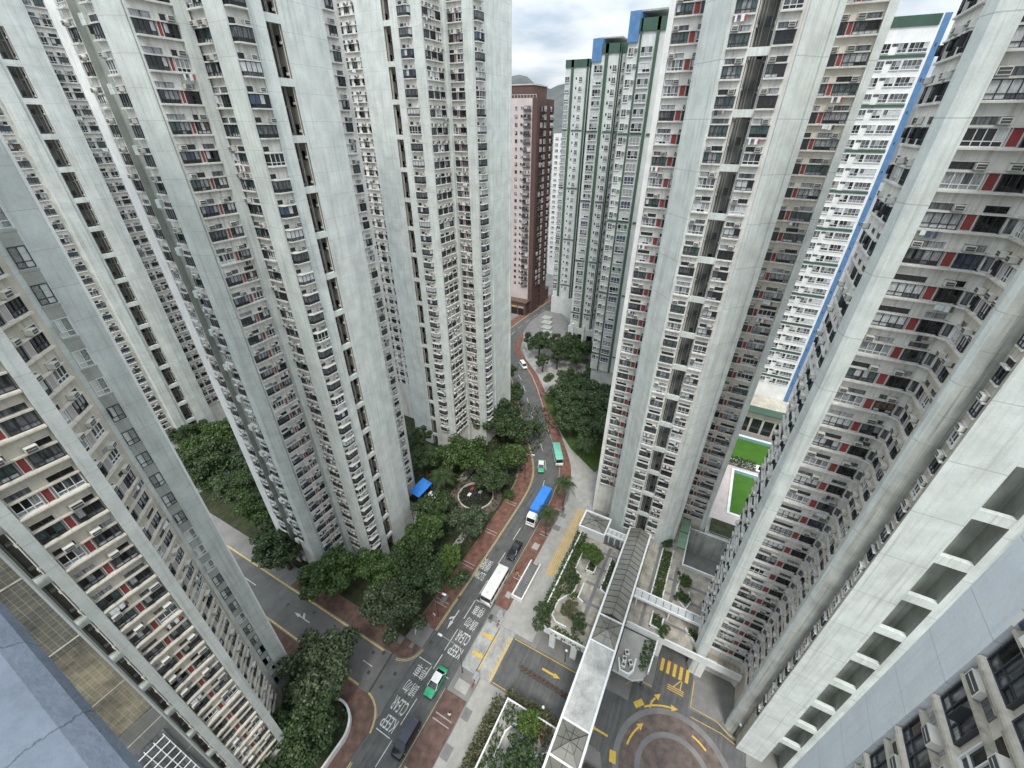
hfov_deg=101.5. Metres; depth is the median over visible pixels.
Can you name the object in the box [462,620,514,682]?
driveway apron
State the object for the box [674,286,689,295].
window
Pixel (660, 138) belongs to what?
window
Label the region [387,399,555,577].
ground cover
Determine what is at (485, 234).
bay window
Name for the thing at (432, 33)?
window
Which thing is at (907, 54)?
apartment slab
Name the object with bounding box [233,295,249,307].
window
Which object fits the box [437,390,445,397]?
bay window
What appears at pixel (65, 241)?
window
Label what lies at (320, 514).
window
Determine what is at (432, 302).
bay window
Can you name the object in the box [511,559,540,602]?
stairway
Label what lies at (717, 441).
window
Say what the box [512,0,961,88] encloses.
sky
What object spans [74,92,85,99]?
window
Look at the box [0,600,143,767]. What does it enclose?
parapet
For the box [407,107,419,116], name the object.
bay window
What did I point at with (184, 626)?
window
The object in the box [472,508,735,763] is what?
yellow markings
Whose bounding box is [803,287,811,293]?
window
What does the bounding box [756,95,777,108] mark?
window
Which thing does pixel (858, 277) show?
window
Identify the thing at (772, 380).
window
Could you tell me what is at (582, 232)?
window
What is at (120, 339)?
window
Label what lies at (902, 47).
window
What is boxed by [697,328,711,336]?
window
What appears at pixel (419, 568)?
tree
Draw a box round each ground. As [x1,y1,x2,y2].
[195,170,883,767]
[199,415,517,635]
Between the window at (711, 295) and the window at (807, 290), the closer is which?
the window at (711, 295)
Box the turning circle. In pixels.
[612,708,728,767]
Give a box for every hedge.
[281,695,347,759]
[459,693,505,767]
[477,723,506,767]
[500,702,553,748]
[505,686,558,727]
[542,531,586,607]
[550,625,583,650]
[562,542,584,597]
[570,591,578,599]
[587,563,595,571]
[601,559,616,589]
[638,639,655,671]
[651,613,662,626]
[652,549,672,596]
[688,629,707,657]
[729,455,756,471]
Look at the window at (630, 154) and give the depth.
96.97 m
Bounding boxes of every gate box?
[471,671,478,685]
[497,613,503,625]
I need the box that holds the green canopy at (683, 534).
[676,517,690,554]
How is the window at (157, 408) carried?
in the apartment tower at (50, 131)
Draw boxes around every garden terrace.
[475,697,555,767]
[543,531,620,659]
[612,628,657,682]
[625,524,741,681]
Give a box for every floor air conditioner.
[621,661,625,669]
[624,649,628,657]
[627,659,633,667]
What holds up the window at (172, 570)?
in the apartment tower at (114, 547)
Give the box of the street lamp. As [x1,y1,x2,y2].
[437,633,462,672]
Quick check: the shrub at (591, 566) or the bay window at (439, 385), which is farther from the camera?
the bay window at (439, 385)
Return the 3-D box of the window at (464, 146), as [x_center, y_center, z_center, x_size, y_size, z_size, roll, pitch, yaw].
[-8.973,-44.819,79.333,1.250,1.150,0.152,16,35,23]
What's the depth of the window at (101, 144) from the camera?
84.73 m
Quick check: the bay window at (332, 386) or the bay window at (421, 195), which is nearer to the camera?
the bay window at (332, 386)
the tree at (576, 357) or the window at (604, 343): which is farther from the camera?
the tree at (576, 357)
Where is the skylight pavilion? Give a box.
[578,509,611,543]
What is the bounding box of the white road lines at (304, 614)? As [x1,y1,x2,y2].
[246,306,548,767]
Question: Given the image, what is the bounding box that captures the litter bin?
[488,614,492,622]
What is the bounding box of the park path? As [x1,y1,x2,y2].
[410,466,501,545]
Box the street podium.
[523,310,569,355]
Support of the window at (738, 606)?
in the apartment tower at (877, 532)
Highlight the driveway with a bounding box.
[491,637,746,767]
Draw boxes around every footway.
[270,622,373,767]
[291,293,552,657]
[402,689,465,767]
[495,331,570,609]
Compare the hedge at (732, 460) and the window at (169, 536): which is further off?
the hedge at (732, 460)
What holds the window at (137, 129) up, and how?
in the apartment tower at (228, 129)
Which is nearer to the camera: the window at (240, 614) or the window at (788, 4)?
the window at (788, 4)
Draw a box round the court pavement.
[536,632,736,767]
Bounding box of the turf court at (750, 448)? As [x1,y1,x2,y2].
[729,434,770,471]
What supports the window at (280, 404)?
in the apartment tower at (228, 129)
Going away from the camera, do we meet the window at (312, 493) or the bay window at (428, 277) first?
the window at (312, 493)
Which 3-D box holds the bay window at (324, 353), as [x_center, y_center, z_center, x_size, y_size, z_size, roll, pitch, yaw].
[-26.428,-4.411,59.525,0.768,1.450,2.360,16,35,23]
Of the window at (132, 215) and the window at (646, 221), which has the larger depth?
the window at (132, 215)
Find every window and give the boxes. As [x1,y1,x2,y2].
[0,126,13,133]
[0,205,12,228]
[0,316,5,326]
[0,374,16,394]
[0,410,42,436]
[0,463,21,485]
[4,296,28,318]
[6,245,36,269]
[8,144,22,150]
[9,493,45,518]
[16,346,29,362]
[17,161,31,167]
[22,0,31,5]
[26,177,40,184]
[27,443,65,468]
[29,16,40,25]
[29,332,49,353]
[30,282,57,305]
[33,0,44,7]
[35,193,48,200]
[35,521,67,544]
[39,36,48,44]
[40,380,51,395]
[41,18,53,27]
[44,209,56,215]
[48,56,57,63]
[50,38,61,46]
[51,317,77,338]
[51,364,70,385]
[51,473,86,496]
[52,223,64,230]
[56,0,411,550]
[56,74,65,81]
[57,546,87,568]
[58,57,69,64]
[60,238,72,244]
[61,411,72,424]
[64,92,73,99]
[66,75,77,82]
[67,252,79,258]
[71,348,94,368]
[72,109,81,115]
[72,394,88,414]
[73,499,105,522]
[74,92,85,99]
[75,265,86,271]
[77,568,105,590]
[80,126,88,132]
[81,439,90,451]
[82,109,92,116]
[82,278,93,284]
[87,23,105,38]
[87,142,95,147]
[89,126,99,132]
[89,290,99,296]
[89,377,111,396]
[90,421,105,440]
[92,524,122,546]
[94,157,102,163]
[96,303,105,309]
[96,589,122,610]
[97,141,106,147]
[99,465,107,476]
[101,172,109,177]
[102,314,112,320]
[103,157,113,162]
[105,59,119,73]
[106,403,126,422]
[107,447,120,465]
[108,186,115,192]
[109,325,118,331]
[110,171,119,177]
[111,546,138,568]
[114,200,121,206]
[114,608,137,628]
[115,336,124,342]
[116,185,125,191]
[116,489,123,499]
[119,93,132,106]
[120,214,127,219]
[121,347,130,353]
[121,428,140,445]
[123,199,131,205]
[123,469,135,488]
[126,358,135,363]
[127,227,133,232]
[127,567,153,588]
[129,212,137,218]
[130,626,151,645]
[131,17,158,35]
[131,125,144,137]
[131,510,138,520]
[132,239,139,244]
[132,368,140,373]
[134,225,143,231]
[135,450,153,467]
[137,377,145,383]
[137,491,148,509]
[138,252,145,257]
[140,238,148,243]
[142,586,166,606]
[143,155,156,166]
[143,387,150,393]
[144,54,170,70]
[144,642,165,661]
[145,530,151,540]
[146,250,153,255]
[148,396,155,402]
[149,472,165,488]
[151,262,158,267]
[151,511,161,528]
[153,405,160,411]
[154,182,166,193]
[156,273,163,278]
[157,89,181,103]
[157,604,179,623]
[158,550,163,559]
[158,657,177,675]
[161,22,180,38]
[161,284,168,289]
[161,492,176,507]
[163,530,172,546]
[165,208,177,219]
[166,295,173,300]
[168,121,191,134]
[169,620,191,639]
[170,567,175,575]
[170,671,188,688]
[173,58,191,72]
[173,510,187,525]
[175,233,186,243]
[175,547,183,563]
[180,151,201,163]
[182,635,201,654]
[182,684,199,701]
[183,527,197,541]
[184,91,201,103]
[184,256,195,266]
[186,565,193,579]
[190,179,211,191]
[192,0,202,6]
[193,278,203,287]
[193,544,206,557]
[193,649,211,667]
[193,696,209,713]
[194,29,204,42]
[194,122,211,133]
[196,580,203,594]
[200,205,219,217]
[201,27,212,42]
[203,559,215,572]
[203,708,218,724]
[204,150,220,162]
[204,662,221,680]
[205,63,214,76]
[206,595,212,608]
[209,229,227,241]
[211,62,222,75]
[212,573,223,586]
[213,177,228,188]
[213,718,227,733]
[214,95,223,107]
[214,675,230,692]
[215,606,220,621]
[217,252,235,264]
[220,587,231,599]
[221,94,231,106]
[222,0,247,10]
[222,202,236,213]
[222,687,238,703]
[222,728,235,743]
[223,124,232,136]
[223,619,228,633]
[225,274,242,286]
[228,23,256,45]
[228,599,239,612]
[230,125,240,136]
[230,226,243,237]
[230,738,243,752]
[231,632,236,645]
[231,698,246,714]
[232,153,240,163]
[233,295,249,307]
[236,612,246,623]
[238,59,265,78]
[238,153,248,164]
[238,249,251,259]
[238,747,250,761]
[239,643,243,656]
[239,708,253,724]
[240,179,248,189]
[240,315,256,326]
[243,623,252,634]
[245,270,257,280]
[246,179,255,190]
[246,755,257,767]
[247,92,272,109]
[247,333,262,345]
[247,718,260,733]
[248,204,255,213]
[250,634,259,645]
[252,290,263,300]
[253,204,262,214]
[254,351,268,362]
[255,727,267,742]
[256,124,279,138]
[259,310,269,320]
[260,368,274,379]
[261,228,269,238]
[261,736,273,750]
[264,152,286,167]
[265,328,275,338]
[266,384,279,395]
[267,251,276,260]
[268,744,278,756]
[271,178,293,193]
[271,345,281,355]
[272,400,284,411]
[274,272,282,281]
[276,362,286,371]
[277,415,289,425]
[278,203,299,218]
[280,292,287,300]
[282,378,291,387]
[282,429,294,439]
[285,227,304,242]
[285,311,293,319]
[287,393,296,402]
[287,442,298,452]
[291,249,310,264]
[291,329,298,337]
[292,407,300,416]
[292,455,303,465]
[296,347,303,354]
[297,270,315,285]
[297,422,305,430]
[297,467,307,477]
[301,435,309,443]
[301,479,311,489]
[302,291,320,305]
[305,447,313,456]
[305,490,315,500]
[308,310,325,324]
[309,460,317,468]
[309,502,318,511]
[312,328,329,342]
[313,472,321,479]
[313,512,322,522]
[317,345,333,360]
[317,522,325,532]
[320,531,329,541]
[322,362,337,376]
[324,0,333,9]
[326,378,341,392]
[328,25,337,36]
[330,393,345,407]
[333,51,341,61]
[334,406,348,421]
[337,76,345,86]
[338,6,479,432]
[338,422,352,435]
[342,100,349,109]
[342,435,355,448]
[345,447,358,460]
[346,123,353,131]
[348,458,361,472]
[349,144,356,152]
[352,471,364,484]
[353,165,360,173]
[355,482,366,495]
[356,184,363,192]
[358,494,369,506]
[360,203,366,211]
[361,504,371,516]
[363,221,369,228]
[363,513,374,526]
[366,238,372,245]
[366,524,376,535]
[368,533,379,545]
[369,255,374,262]
[371,270,377,277]
[371,542,381,550]
[396,4,410,17]
[398,26,412,38]
[400,48,414,59]
[402,68,416,79]
[404,722,420,750]
[405,88,417,98]
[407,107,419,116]
[408,125,421,134]
[411,143,422,151]
[412,159,424,168]
[414,175,425,184]
[416,191,427,199]
[417,206,428,214]
[419,220,430,229]
[420,234,431,242]
[422,6,427,16]
[422,248,432,256]
[423,261,433,269]
[424,29,429,38]
[424,273,435,282]
[425,50,430,58]
[426,286,436,294]
[427,71,432,78]
[427,298,437,305]
[428,9,433,18]
[428,309,438,317]
[429,90,433,98]
[429,320,439,328]
[430,30,435,39]
[430,109,435,116]
[431,331,440,339]
[432,51,436,60]
[432,128,436,134]
[432,342,441,349]
[433,72,438,79]
[433,145,437,151]
[433,352,442,359]
[434,362,443,369]
[435,11,440,20]
[435,91,439,98]
[435,372,444,379]
[436,32,441,41]
[436,110,440,116]
[436,178,440,184]
[436,381,444,388]
[437,127,442,134]
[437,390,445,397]
[438,53,442,61]
[438,399,446,406]
[439,73,443,80]
[439,145,443,151]
[439,408,447,415]
[440,161,444,167]
[440,416,448,423]
[441,92,445,99]
[441,177,445,183]
[441,424,448,431]
[442,110,446,116]
[443,127,447,134]
[444,144,448,150]
[447,13,452,21]
[449,34,453,42]
[450,54,454,62]
[451,74,455,81]
[452,92,456,99]
[453,110,457,117]
[454,12,461,20]
[454,127,458,134]
[455,33,462,41]
[455,144,459,150]
[456,160,460,166]
[457,54,463,61]
[458,73,464,80]
[459,92,465,99]
[460,110,465,117]
[461,128,466,134]
[462,144,467,150]
[462,160,468,166]
[463,176,468,182]
[464,191,469,197]
[465,206,470,211]
[465,220,470,225]
[466,233,471,238]
[473,9,484,23]
[474,30,484,43]
[475,51,485,62]
[475,71,485,81]
[476,90,485,99]
[477,108,486,117]
[477,126,486,134]
[478,142,487,150]
[478,158,487,167]
[479,174,487,182]
[479,189,488,197]
[480,203,488,211]
[480,217,488,225]
[481,230,489,239]
[481,243,489,252]
[482,256,489,265]
[482,269,489,277]
[483,280,490,289]
[483,292,490,300]
[483,303,490,312]
[484,314,490,322]
[484,324,491,333]
[484,334,491,343]
[485,345,491,353]
[485,355,491,363]
[485,364,492,372]
[486,373,492,381]
[486,383,492,390]
[486,391,492,399]
[487,399,492,408]
[487,408,493,416]
[514,106,553,284]
[553,65,624,320]
[564,86,568,92]
[572,314,578,319]
[573,307,579,312]
[574,293,580,297]
[574,300,579,305]
[575,278,581,283]
[575,285,581,290]
[576,270,582,275]
[577,254,584,259]
[577,262,583,267]
[578,246,584,251]
[579,229,586,235]
[579,238,585,243]
[580,221,587,226]
[581,212,588,217]
[582,194,590,199]
[582,203,589,208]
[583,184,590,190]
[584,175,591,180]
[585,165,592,171]
[586,155,593,161]
[587,134,595,140]
[587,144,594,150]
[589,123,596,129]
[590,112,597,118]
[591,89,600,96]
[591,101,598,107]
[593,77,601,84]
[594,65,602,72]
[600,356,607,363]
[601,0,854,537]
[601,348,609,355]
[602,340,610,346]
[603,332,611,338]
[604,323,612,329]
[605,314,613,321]
[607,223,611,229]
[607,305,615,312]
[608,296,616,302]
[609,200,614,206]
[609,286,617,293]
[610,277,619,283]
[611,188,616,194]
[612,267,620,274]
[612,408,621,414]
[613,176,617,182]
[613,256,622,263]
[614,163,619,170]
[614,246,623,253]
[614,396,623,402]
[615,150,620,157]
[615,384,625,391]
[616,235,625,242]
[617,137,622,144]
[617,224,626,231]
[617,372,627,378]
[619,123,624,130]
[619,213,628,220]
[619,359,630,366]
[620,201,630,208]
[621,109,625,116]
[621,189,632,196]
[622,94,627,102]
[622,346,632,353]
[623,176,633,184]
[624,79,629,87]
[624,332,635,339]
[625,64,631,72]
[625,164,635,171]
[626,318,637,325]
[627,151,637,158]
[628,48,633,56]
[628,137,639,145]
[628,303,640,310]
[630,123,641,131]
[631,287,642,294]
[632,109,643,117]
[633,271,645,278]
[634,94,645,103]
[634,473,645,480]
[635,78,648,88]
[636,254,648,261]
[637,462,647,468]
[638,62,650,72]
[639,236,652,244]
[639,450,650,457]
[640,46,652,56]
[642,218,655,226]
[642,438,653,445]
[644,426,656,433]
[645,198,658,206]
[647,413,659,420]
[648,178,662,186]
[650,399,662,407]
[651,157,666,165]
[653,385,665,393]
[655,134,670,143]
[656,370,669,378]
[658,111,674,120]
[659,355,672,363]
[660,470,671,476]
[662,86,678,96]
[663,339,676,347]
[663,458,674,465]
[666,322,680,331]
[666,446,678,453]
[667,59,683,70]
[670,304,685,313]
[670,433,681,441]
[671,32,688,43]
[673,420,685,428]
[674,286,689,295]
[675,2,693,15]
[677,406,689,414]
[678,266,694,276]
[680,392,693,400]
[682,246,699,255]
[684,377,697,385]
[687,224,704,234]
[688,362,702,370]
[692,202,709,212]
[692,345,706,353]
[697,178,715,188]
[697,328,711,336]
[700,483,713,489]
[701,310,716,319]
[702,152,721,163]
[703,472,716,479]
[706,291,722,300]
[707,461,720,468]
[708,125,728,136]
[710,450,724,457]
[711,271,727,280]
[712,642,728,651]
[714,96,735,108]
[714,438,728,446]
[717,250,733,260]
[717,634,732,642]
[718,426,733,434]
[721,65,742,78]
[721,624,738,633]
[722,228,740,238]
[722,414,737,421]
[726,613,743,623]
[727,32,750,47]
[727,400,742,408]
[728,204,746,215]
[731,387,747,395]
[731,602,749,612]
[733,652,745,659]
[735,0,757,13]
[735,180,753,190]
[736,373,752,381]
[737,591,755,601]
[739,643,750,650]
[741,153,761,164]
[741,358,758,366]
[743,579,762,589]
[744,633,756,641]
[746,342,763,351]
[749,125,769,137]
[749,566,769,577]
[750,623,762,631]
[751,326,769,335]
[755,553,776,564]
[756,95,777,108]
[756,612,768,620]
[757,309,775,318]
[762,539,783,551]
[762,601,775,609]
[763,292,782,301]
[764,63,786,77]
[768,589,782,598]
[769,273,789,282]
[769,377,775,383]
[769,524,791,536]
[772,369,779,375]
[773,29,796,44]
[775,253,796,263]
[775,333,781,338]
[775,361,782,366]
[775,379,788,385]
[775,576,790,585]
[777,509,800,521]
[778,324,784,329]
[778,352,785,358]
[778,371,791,377]
[782,0,804,9]
[782,233,803,242]
[782,315,788,320]
[782,344,788,349]
[782,362,795,369]
[782,563,797,572]
[784,492,809,504]
[785,305,791,311]
[785,335,792,341]
[785,354,798,361]
[788,326,796,332]
[788,345,802,352]
[789,211,811,221]
[789,295,795,301]
[790,549,806,559]
[792,316,800,322]
[792,336,806,343]
[793,285,799,291]
[793,474,818,487]
[795,307,803,313]
[795,327,810,334]
[796,188,819,199]
[796,275,803,281]
[798,534,815,544]
[799,297,807,303]
[800,264,807,270]
[800,318,813,325]
[802,456,829,469]
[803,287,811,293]
[803,308,818,315]
[804,164,828,175]
[804,253,811,260]
[807,276,815,283]
[807,298,822,305]
[807,519,824,529]
[808,242,815,249]
[811,266,820,272]
[811,288,826,295]
[812,230,820,237]
[812,436,840,449]
[813,139,838,150]
[815,277,831,285]
[816,255,824,261]
[816,502,834,512]
[817,219,824,225]
[819,267,835,274]
[820,243,828,250]
[821,112,847,123]
[821,206,829,213]
[822,415,851,429]
[824,232,833,239]
[824,255,840,263]
[826,194,834,201]
[826,484,844,495]
[828,220,838,227]
[828,244,845,252]
[831,83,858,95]
[831,181,839,188]
[832,232,849,240]
[833,207,843,214]
[833,392,863,406]
[835,167,844,175]
[836,465,856,477]
[837,220,855,228]
[838,195,848,202]
[839,301,848,315]
[841,52,869,65]
[841,154,849,161]
[842,208,860,216]
[843,181,853,189]
[845,367,877,382]
[846,140,854,147]
[847,195,865,203]
[847,445,868,457]
[848,168,859,176]
[851,19,881,34]
[851,125,860,133]
[852,182,870,190]
[853,154,864,162]
[853,272,861,286]
[854,566,861,579]
[857,110,866,118]
[857,168,876,176]
[857,341,892,356]
[859,140,870,148]
[859,423,881,436]
[862,94,872,103]
[863,154,882,163]
[864,125,876,133]
[867,240,876,255]
[867,548,875,561]
[868,78,878,87]
[868,140,888,148]
[869,744,887,767]
[870,110,881,118]
[871,312,907,328]
[871,400,895,413]
[874,61,884,70]
[875,125,895,133]
[876,469,881,480]
[877,94,888,102]
[880,43,891,54]
[880,109,901,118]
[880,206,892,221]
[880,527,889,542]
[883,77,895,86]
[885,282,924,298]
[885,375,910,389]
[887,93,908,102]
[889,60,901,70]
[890,445,897,459]
[893,76,915,86]
[895,42,908,53]
[895,506,905,521]
[898,168,909,185]
[899,59,922,70]
[900,348,926,362]
[900,411,907,424]
[902,248,943,265]
[902,715,931,767]
[904,422,913,435]
[907,41,930,52]
[911,483,922,498]
[913,127,928,144]
[915,319,944,334]
[915,386,923,399]
[919,211,963,229]
[920,395,929,410]
[929,457,940,473]
[932,81,949,101]
[932,287,963,303]
[932,358,940,372]
[937,366,948,382]
[938,171,985,190]
[940,680,978,747]
[948,430,961,447]
[950,328,959,343]
[951,253,984,269]
[955,31,972,54]
[956,336,968,352]
[957,741,989,767]
[959,127,1010,147]
[968,399,984,417]
[969,295,980,311]
[971,215,1006,233]
[976,302,991,319]
[982,78,1023,99]
[987,636,1023,710]
[990,259,1003,276]
[991,366,1009,384]
[993,174,1023,192]
[999,265,1015,283]
[1008,25,1023,47]
[1011,713,1023,751]
[1013,220,1023,238]
[1016,333,1023,348]
[1018,138,1023,147]
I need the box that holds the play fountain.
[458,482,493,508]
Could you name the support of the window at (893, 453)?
in the apartment tower at (877, 532)
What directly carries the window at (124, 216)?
in the apartment tower at (50, 131)
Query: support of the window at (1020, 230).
in the apartment tower at (877, 532)
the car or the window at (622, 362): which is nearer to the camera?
the window at (622, 362)
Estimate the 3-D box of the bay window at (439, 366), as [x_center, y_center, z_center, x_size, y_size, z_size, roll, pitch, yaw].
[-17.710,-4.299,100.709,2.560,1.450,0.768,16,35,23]
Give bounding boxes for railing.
[528,369,542,405]
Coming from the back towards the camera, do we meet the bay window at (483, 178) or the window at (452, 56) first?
the bay window at (483, 178)
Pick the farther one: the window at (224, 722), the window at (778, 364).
the window at (778, 364)
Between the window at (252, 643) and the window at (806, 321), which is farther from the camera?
the window at (806, 321)
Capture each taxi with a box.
[424,665,447,699]
[537,459,544,472]
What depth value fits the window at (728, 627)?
61.50 m
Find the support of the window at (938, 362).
in the apartment tower at (877, 532)
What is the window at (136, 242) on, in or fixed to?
in the apartment tower at (50, 131)
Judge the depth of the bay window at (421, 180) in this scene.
79.09 m
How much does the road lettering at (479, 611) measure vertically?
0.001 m
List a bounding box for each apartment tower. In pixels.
[0,0,226,448]
[0,132,292,767]
[43,0,414,562]
[336,0,511,445]
[511,84,554,315]
[551,7,668,389]
[592,0,899,559]
[687,0,1023,767]
[792,532,1023,767]
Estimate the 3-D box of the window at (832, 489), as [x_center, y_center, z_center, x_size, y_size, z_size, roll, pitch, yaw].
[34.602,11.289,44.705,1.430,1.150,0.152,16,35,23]
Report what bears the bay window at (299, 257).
in the apartment tower at (228, 129)
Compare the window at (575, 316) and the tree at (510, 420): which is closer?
the tree at (510, 420)
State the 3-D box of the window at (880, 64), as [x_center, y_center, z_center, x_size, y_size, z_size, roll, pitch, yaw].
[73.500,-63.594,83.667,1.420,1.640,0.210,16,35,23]
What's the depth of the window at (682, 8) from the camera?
50.35 m
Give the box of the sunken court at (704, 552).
[683,528,728,575]
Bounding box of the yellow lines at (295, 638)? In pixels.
[228,300,559,767]
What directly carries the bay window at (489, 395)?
in the apartment tower at (431, 85)
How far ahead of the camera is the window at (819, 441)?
42.94 m
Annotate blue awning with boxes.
[409,478,431,497]
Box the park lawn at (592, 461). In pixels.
[543,391,602,471]
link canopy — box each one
[606,528,625,547]
[634,587,701,626]
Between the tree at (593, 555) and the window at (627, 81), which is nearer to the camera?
the tree at (593, 555)
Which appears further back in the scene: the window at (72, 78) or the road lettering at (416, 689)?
the window at (72, 78)
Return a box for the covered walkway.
[542,526,651,767]
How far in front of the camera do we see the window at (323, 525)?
76.32 m
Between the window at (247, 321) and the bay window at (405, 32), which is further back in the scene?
the bay window at (405, 32)
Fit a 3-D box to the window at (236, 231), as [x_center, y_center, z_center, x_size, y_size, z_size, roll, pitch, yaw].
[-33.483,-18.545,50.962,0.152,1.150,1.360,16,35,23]
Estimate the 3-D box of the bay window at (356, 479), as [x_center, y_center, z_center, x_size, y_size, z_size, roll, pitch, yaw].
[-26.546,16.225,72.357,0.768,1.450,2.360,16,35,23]
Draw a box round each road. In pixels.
[228,545,416,715]
[345,300,560,767]
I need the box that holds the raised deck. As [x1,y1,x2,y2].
[703,517,735,540]
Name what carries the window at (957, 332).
in the apartment tower at (877, 532)
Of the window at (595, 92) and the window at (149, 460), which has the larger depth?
the window at (595, 92)
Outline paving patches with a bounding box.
[394,500,565,767]
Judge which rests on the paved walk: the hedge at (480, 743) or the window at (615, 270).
the hedge at (480, 743)
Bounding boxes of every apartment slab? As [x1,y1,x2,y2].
[547,133,561,274]
[754,12,952,401]
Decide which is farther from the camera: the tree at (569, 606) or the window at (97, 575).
the tree at (569, 606)
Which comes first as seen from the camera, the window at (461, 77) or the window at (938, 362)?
the window at (938, 362)
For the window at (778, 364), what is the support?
in the apartment slab at (907, 54)
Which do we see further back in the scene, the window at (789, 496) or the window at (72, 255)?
the window at (72, 255)
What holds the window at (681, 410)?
in the apartment tower at (757, 105)
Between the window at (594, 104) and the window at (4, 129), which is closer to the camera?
the window at (4, 129)
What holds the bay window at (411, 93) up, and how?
in the apartment tower at (431, 85)
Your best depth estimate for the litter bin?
74.67 m
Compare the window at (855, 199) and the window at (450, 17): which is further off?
the window at (855, 199)
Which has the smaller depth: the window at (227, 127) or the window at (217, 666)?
the window at (217, 666)
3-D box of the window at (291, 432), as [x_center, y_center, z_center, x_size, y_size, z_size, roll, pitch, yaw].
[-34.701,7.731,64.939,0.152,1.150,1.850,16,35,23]
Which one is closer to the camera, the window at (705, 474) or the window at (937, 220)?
the window at (937, 220)
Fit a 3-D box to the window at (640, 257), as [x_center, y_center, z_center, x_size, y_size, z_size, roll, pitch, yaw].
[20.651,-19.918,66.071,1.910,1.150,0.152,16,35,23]
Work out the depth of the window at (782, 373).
118.73 m
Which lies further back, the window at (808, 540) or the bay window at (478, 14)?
the bay window at (478, 14)
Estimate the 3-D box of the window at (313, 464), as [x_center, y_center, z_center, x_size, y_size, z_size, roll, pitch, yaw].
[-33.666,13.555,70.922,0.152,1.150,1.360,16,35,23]
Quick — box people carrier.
[391,715,421,760]
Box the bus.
[478,564,508,606]
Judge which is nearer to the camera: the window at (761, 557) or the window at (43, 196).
the window at (761, 557)
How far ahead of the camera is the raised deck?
85.10 m
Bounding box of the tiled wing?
[0,548,219,767]
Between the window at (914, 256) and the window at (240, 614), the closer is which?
the window at (914, 256)
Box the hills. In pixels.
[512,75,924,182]
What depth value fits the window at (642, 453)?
73.59 m
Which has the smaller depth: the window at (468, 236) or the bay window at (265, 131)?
the bay window at (265, 131)
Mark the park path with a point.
(458, 488)
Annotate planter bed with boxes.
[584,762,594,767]
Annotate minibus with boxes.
[552,442,564,465]
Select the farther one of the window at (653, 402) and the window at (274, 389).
the window at (653, 402)
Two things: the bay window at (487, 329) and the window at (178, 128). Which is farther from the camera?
the bay window at (487, 329)
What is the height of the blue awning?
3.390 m
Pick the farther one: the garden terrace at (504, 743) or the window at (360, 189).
the window at (360, 189)
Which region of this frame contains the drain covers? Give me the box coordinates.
[286,549,499,694]
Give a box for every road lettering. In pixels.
[380,714,398,733]
[391,695,408,715]
[402,679,419,695]
[413,665,427,678]
[447,644,462,658]
[455,631,470,645]
[464,617,477,631]
[472,605,484,617]
[480,558,492,570]
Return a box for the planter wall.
[283,697,351,767]
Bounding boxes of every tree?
[166,418,207,443]
[174,432,219,453]
[177,436,248,491]
[190,417,235,441]
[211,469,255,503]
[230,489,274,533]
[249,519,302,570]
[259,699,339,767]
[272,688,341,723]
[275,625,361,708]
[296,544,360,601]
[354,547,400,586]
[358,578,427,646]
[383,539,469,601]
[395,511,447,550]
[407,425,432,451]
[410,490,455,514]
[411,444,442,476]
[428,466,460,491]
[433,433,487,470]
[438,543,461,576]
[447,504,489,541]
[470,463,509,497]
[472,420,481,428]
[482,398,544,443]
[486,443,528,479]
[487,730,545,767]
[503,489,514,500]
[511,365,517,376]
[511,381,523,403]
[516,707,542,743]
[523,331,549,354]
[532,601,554,631]
[534,504,560,535]
[535,353,548,371]
[543,367,599,390]
[544,333,570,360]
[545,378,608,410]
[546,351,568,369]
[550,332,592,354]
[552,388,578,410]
[554,405,591,437]
[554,474,575,506]
[560,599,578,620]
[565,390,609,437]
[565,566,581,587]
[568,352,584,371]
[571,611,586,635]
[573,416,605,445]
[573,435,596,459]
[580,542,604,565]
[582,361,610,392]
[656,623,670,638]
[661,539,674,547]
[673,588,690,603]
[677,570,692,587]
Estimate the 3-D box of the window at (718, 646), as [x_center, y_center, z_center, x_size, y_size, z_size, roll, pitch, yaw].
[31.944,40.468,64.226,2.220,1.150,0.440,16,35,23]
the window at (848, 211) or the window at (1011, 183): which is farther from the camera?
the window at (848, 211)
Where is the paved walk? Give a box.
[433,349,606,767]
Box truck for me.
[525,485,551,527]
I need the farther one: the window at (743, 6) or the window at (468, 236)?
the window at (468, 236)
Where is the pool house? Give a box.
[741,395,788,437]
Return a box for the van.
[519,360,526,368]
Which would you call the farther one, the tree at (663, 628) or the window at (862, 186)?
the window at (862, 186)
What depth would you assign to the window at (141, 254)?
94.91 m
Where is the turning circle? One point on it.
(662, 738)
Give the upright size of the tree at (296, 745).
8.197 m
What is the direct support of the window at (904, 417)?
in the apartment tower at (877, 532)
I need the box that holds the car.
[506,540,522,560]
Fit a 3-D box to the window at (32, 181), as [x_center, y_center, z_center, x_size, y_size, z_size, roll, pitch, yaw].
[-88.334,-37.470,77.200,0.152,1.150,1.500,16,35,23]
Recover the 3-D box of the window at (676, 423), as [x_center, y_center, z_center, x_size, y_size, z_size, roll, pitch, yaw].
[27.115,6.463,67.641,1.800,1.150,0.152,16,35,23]
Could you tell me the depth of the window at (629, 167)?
98.38 m
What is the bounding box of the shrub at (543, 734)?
[538,723,552,745]
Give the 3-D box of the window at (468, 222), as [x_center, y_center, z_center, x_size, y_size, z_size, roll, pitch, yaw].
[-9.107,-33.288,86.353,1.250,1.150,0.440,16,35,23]
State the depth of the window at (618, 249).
108.34 m

